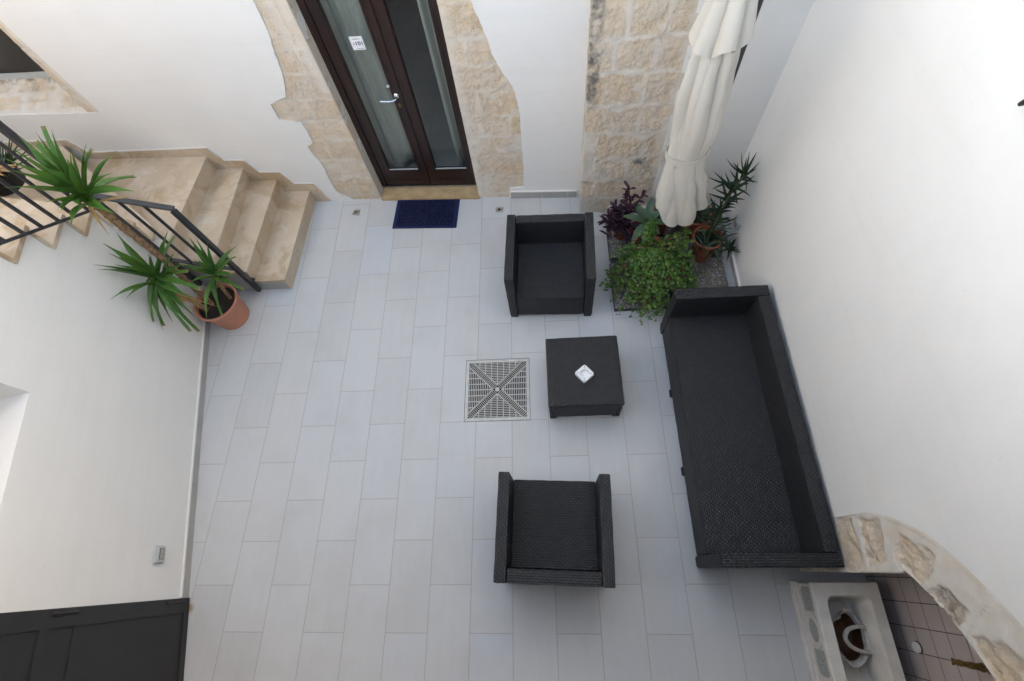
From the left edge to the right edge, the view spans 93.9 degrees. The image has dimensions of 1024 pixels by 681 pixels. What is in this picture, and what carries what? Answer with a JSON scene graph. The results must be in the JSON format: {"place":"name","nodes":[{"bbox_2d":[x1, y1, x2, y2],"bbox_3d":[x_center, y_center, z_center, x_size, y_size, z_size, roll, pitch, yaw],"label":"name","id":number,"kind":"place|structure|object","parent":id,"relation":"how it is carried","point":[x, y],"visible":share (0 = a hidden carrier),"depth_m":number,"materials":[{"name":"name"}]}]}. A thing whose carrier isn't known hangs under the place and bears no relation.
{"place":"outdoors","nodes":[
{"label":"outdoors","id":0,"kind":"place"},
{"bbox_2d":[385,0,459,167],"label":"room floor","id":1,"kind":"structure","parent":0,"point":[405,17],"depth_m":5.81,"materials":[{"name":"ceramic"}]},
{"bbox_2d":[184,196,866,680],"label":"floor","id":2,"kind":"structure","parent":0,"point":[352,464],"depth_m":3.74,"materials":[{"name":"tile"}]},
{"bbox_2d":[0,217,210,612],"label":"stair wall","id":3,"kind":"structure","parent":2,"relation":"on","point":[102,397],"depth_m":3.13,"materials":[{"name":"white paint"}]},
{"bbox_2d":[0,598,189,680],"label":"metal door","id":4,"kind":"structure","parent":3,"relation":"attached to","point":[140,641],"depth_m":2.81,"materials":[{"name":"black metal"}]},
{"bbox_2d":[153,545,165,563],"bbox_3d":[-2.491,1.512,3.382,0.035,0.082,0.120,-13,64,-1],"label":"wall switch","id":5,"kind":"object","parent":3,"relation":"attached to","point":[159,555],"depth_m":3.37,"materials":[{"name":"grey plastic"}]},
{"bbox_2d":[4,126,248,331],"bbox_3d":[-2.646,-0.589,3.597,0.732,2.125,0.779,-2,65,5],"label":"potted yucca","id":6,"kind":"object","parent":2,"relation":"on","point":[221,304],"visible":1,"depth_m":3.69,"materials":[{"name":"plant"}]},
{"bbox_2d":[0,139,330,290],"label":"staircase","id":7,"kind":"structure","parent":2,"relation":"on","point":[260,220],"depth_m":4.60,"materials":[{"name":"beige stone"}]},
{"bbox_2d":[0,140,30,195],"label":"potted aloe","id":8,"kind":"object","parent":7,"relation":"on","point":[9,177],"visible":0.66,"depth_m":3.80,"materials":[{"name":"plant"}]},
{"bbox_2d":[0,121,261,291],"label":"stair railing","id":9,"kind":"object","parent":7,"relation":"attached to","point":[10,134],"visible":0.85,"depth_m":3.50,"materials":[{"name":"metal"}]},
{"bbox_2d":[0,0,589,199],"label":"courtyard wall","id":10,"kind":"structure","parent":2,"relation":"on","point":[251,82],"depth_m":3.92,"materials":[{"name":"white paint"}]},
{"bbox_2d":[0,29,50,79],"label":"window","id":11,"kind":"structure","parent":10,"relation":"attached to","point":[17,61],"depth_m":4.21,"materials":[{"name":"glass"}]},
{"bbox_2d":[296,0,476,187],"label":"glazed door","id":12,"kind":"structure","parent":10,"relation":"attached to","point":[426,172],"depth_m":4.08,"materials":[{"name":"brown wood"}]},
{"bbox_2d":[349,36,365,49],"bbox_3d":[-1.198,-2.303,3.706,0.102,0.105,0.003,1,65,6],"label":"room number sign","id":13,"kind":"object","parent":12,"relation":"attached to","point":[357,42],"visible":1,"depth_m":3.70,"materials":[{"name":"white paper"}]},
{"bbox_2d":[305,0,428,184],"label":"door leaf","id":14,"kind":"structure","parent":12,"relation":"in","point":[395,175],"depth_m":4.09,"materials":[{"name":"brown wood"}]},
{"bbox_2d":[320,0,415,166],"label":"curtain","id":15,"kind":"object","parent":12,"relation":"hanging from","point":[346,19],"visible":0.45,"depth_m":4.15,"materials":[{"name":"white fabric"}]},
{"bbox_2d":[366,0,473,183],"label":"door leaf","id":16,"kind":"structure","parent":12,"relation":"in","point":[378,9],"depth_m":4.07,"materials":[{"name":"brown wood"}]},
{"bbox_2d":[417,0,465,165],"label":"curtain","id":17,"kind":"object","parent":12,"relation":"hanging from","point":[425,14],"visible":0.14,"depth_m":4.09,"materials":[{"name":"white fabric"}]},
{"bbox_2d":[352,210,359,214],"bbox_3d":[-1.639,-1.348,5.034,0.074,0.006,0.072,1,65,6],"label":"floor light","id":18,"kind":"object","parent":2,"relation":"on","point":[356,212],"visible":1,"depth_m":5.03,"materials":[{"name":"metal"}]},
{"bbox_2d":[392,199,459,228],"bbox_3d":[-0.884,-1.317,4.942,0.668,0.010,0.385,1,65,6],"label":"door mat","id":19,"kind":"object","parent":2,"relation":"on","point":[435,213],"depth_m":4.93,"materials":[{"name":"blue fabric"}]},
{"bbox_2d":[381,186,479,200],"bbox_3d":[-0.849,-1.557,5.067,1.056,0.089,0.191,1,65,6],"label":"door threshold","id":20,"kind":"object","parent":2,"relation":"on","point":[426,193],"depth_m":5.02,"materials":[{"name":"stone"}]},
{"bbox_2d":[464,358,530,421],"bbox_3d":[-0.118,0.444,4.120,0.552,0.152,0.552,-2,65,5],"label":"drain grate","id":21,"kind":"object","parent":2,"relation":"in","point":[497,389],"visible":1,"depth_m":4.11,"materials":[{"name":"grey metal"}]},
{"bbox_2d":[496,207,502,212],"bbox_3d":[-0.128,-1.334,4.878,0.074,0.006,0.072,1,65,6],"label":"floor light","id":22,"kind":"object","parent":2,"relation":"on","point":[499,209],"visible":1,"depth_m":4.88,"materials":[{"name":"metal"}]},
{"bbox_2d":[504,212,595,316],"bbox_3d":[0.333,-0.640,4.157,0.727,0.629,0.658,0,65,5],"label":"armchair","id":23,"kind":"object","parent":2,"relation":"on","point":[550,264],"visible":1,"depth_m":4.08,"materials":[{"name":"black wicker"}]},
{"bbox_2d":[493,472,615,587],"bbox_3d":[0.287,1.287,3.248,0.727,0.629,0.658,0,65,6],"label":"armchair","id":24,"kind":"object","parent":2,"relation":"on","point":[564,528],"visible":1,"depth_m":3.17,"materials":[{"name":"black wicker"}]},
{"bbox_2d":[546,335,624,418],"bbox_3d":[0.570,0.299,3.851,0.571,0.336,0.574,-3,64,4],"label":"coffee table","id":25,"kind":"object","parent":2,"relation":"on","point":[599,392],"visible":0.99,"depth_m":3.70,"materials":[{"name":"black wicker"}]},
{"bbox_2d":[575,365,593,382],"bbox_3d":[0.556,0.255,3.671,0.112,0.030,0.112,-39,67,-12],"label":"ashtray","id":26,"kind":"object","parent":25,"relation":"on","point":[584,373],"visible":1,"depth_m":3.66,"materials":[{"name":"white plastic"}]},
{"bbox_2d":[605,217,659,260],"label":"base slab","id":27,"kind":"structure","parent":2,"relation":"on","point":[613,243],"depth_m":4.51,"materials":[{"name":"gravel"}]},
{"bbox_2d":[597,180,647,243],"bbox_3d":[0.976,-1.088,4.267,0.441,0.603,0.360,-2,65,5],"label":"potted tradescantia","id":28,"kind":"object","parent":27,"relation":"on","point":[619,224],"visible":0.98,"depth_m":4.30,"materials":[{"name":"plant"}]},
{"bbox_2d":[623,197,664,241],"bbox_3d":[1.171,-1.013,4.324,0.313,0.401,0.321,-25,65,-6],"label":"potted agave","id":29,"kind":"object","parent":27,"relation":"on","point":[647,213],"visible":0.58,"depth_m":4.22,"materials":[{"name":"plant"}]},
{"bbox_2d":[653,205,666,235],"bbox_3d":[1.360,-1.112,4.425,0.228,0.269,0.228,-2,65,5],"label":"potted plant","id":30,"kind":"object","parent":27,"relation":"on","point":[662,228],"visible":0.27,"depth_m":4.39,"materials":[{"name":"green plant"}]},
{"bbox_2d":[609,263,669,311],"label":"base slab","id":31,"kind":"structure","parent":2,"relation":"on","point":[618,300],"depth_m":4.25,"materials":[{"name":"gravel"}]},
{"bbox_2d":[599,218,706,324],"bbox_3d":[1.215,-0.601,4.069,0.813,0.501,0.767,-40,67,-13],"label":"potted shrub","id":32,"kind":"object","parent":31,"relation":"on","point":[654,259],"visible":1,"depth_m":4.06,"materials":[{"name":"green plant"}]},
{"bbox_2d":[610,0,763,299],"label":"umbrella","id":33,"kind":"object","parent":2,"relation":"on","point":[721,32],"visible":0.99,"depth_m":2.83,"materials":[{"name":"fabric"}]},
{"bbox_2d":[663,221,720,253],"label":"base slab","id":34,"kind":"structure","parent":2,"relation":"on","point":[668,230],"depth_m":4.47,"materials":[{"name":"concrete"}]},
{"bbox_2d":[680,200,715,238],"bbox_3d":[1.669,-1.103,4.363,0.338,0.318,0.320,-2,65,5],"label":"potted aloe","id":35,"kind":"object","parent":34,"relation":"on","point":[697,222],"visible":0.27,"depth_m":4.30,"materials":[{"name":"plant"}]},
{"bbox_2d":[689,152,758,264],"bbox_3d":[1.706,-1.041,3.945,0.472,1.011,0.624,-2,65,5],"label":"potted aloe","id":36,"kind":"object","parent":34,"relation":"on","point":[708,242],"visible":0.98,"depth_m":4.05,"materials":[{"name":"plant"}]},
{"bbox_2d":[579,0,813,213],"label":"projecting wall","id":37,"kind":"structure","parent":2,"relation":"on","point":[639,52],"depth_m":3.50,"materials":[{"name":"stone"}]},
{"bbox_2d":[670,257,728,291],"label":"base slab","id":38,"kind":"structure","parent":2,"relation":"on","point":[714,276],"depth_m":4.29,"materials":[{"name":"gravel"}]},
{"bbox_2d":[660,285,844,567],"bbox_3d":[1.595,0.589,3.451,0.682,0.626,1.903,-2,65,5],"label":"sofa","id":39,"kind":"object","parent":2,"relation":"on","point":[754,487],"visible":1,"depth_m":3.34,"materials":[{"name":"black wicker"}]},
{"bbox_2d":[788,580,905,680],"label":"stone basin","id":40,"kind":"object","parent":2,"relation":"on","point":[818,606],"visible":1,"depth_m":2.94,"materials":[{"name":"white stone"}]},
{"bbox_2d":[832,608,873,667],"bbox_3d":[2.092,1.856,2.982,0.268,0.161,0.262,-37,67,-12],"label":"majolica bowl","id":41,"kind":"object","parent":40,"relation":"in","point":[850,629],"visible":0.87,"depth_m":2.98,"materials":[{"name":"ceramic"}]},
{"bbox_2d":[721,0,1023,680],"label":"courtyard wall","id":42,"kind":"structure","parent":2,"relation":"on","point":[879,241],"depth_m":2.25,"materials":[{"name":"white paint"}]},
{"bbox_2d":[733,214,740,230],"bbox_3d":[1.963,-1.032,4.181,0.035,0.082,0.120,-2,65,5],"label":"wall switch","id":43,"kind":"object","parent":42,"relation":"attached to","point":[737,223],"depth_m":4.16,"materials":[{"name":"grey plastic"}]},
{"bbox_2d":[912,641,922,653],"bbox_3d":[2.358,1.788,2.786,0.020,0.066,0.066,-2,65,5],"label":"pipe cover","id":44,"kind":"object","parent":42,"relation":"attached to","point":[917,647],"visible":1,"depth_m":2.77,"materials":[{"name":"white plastic"}]},
{"bbox_2d":[951,657,990,674],"bbox_3d":[2.255,1.569,2.344,0.162,0.092,0.084,10,66,10],"label":"brass tap","id":45,"kind":"object","parent":42,"relation":"attached to","point":[980,666],"visible":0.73,"depth_m":2.33,"materials":[{"name":"gold metal"}]},
{"bbox_2d":[1017,99,1023,105],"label":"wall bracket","id":46,"kind":"object","parent":42,"relation":"attached to","point":[1020,103],"depth_m":1.64,"materials":[{"name":"grey metal"}]}
]}

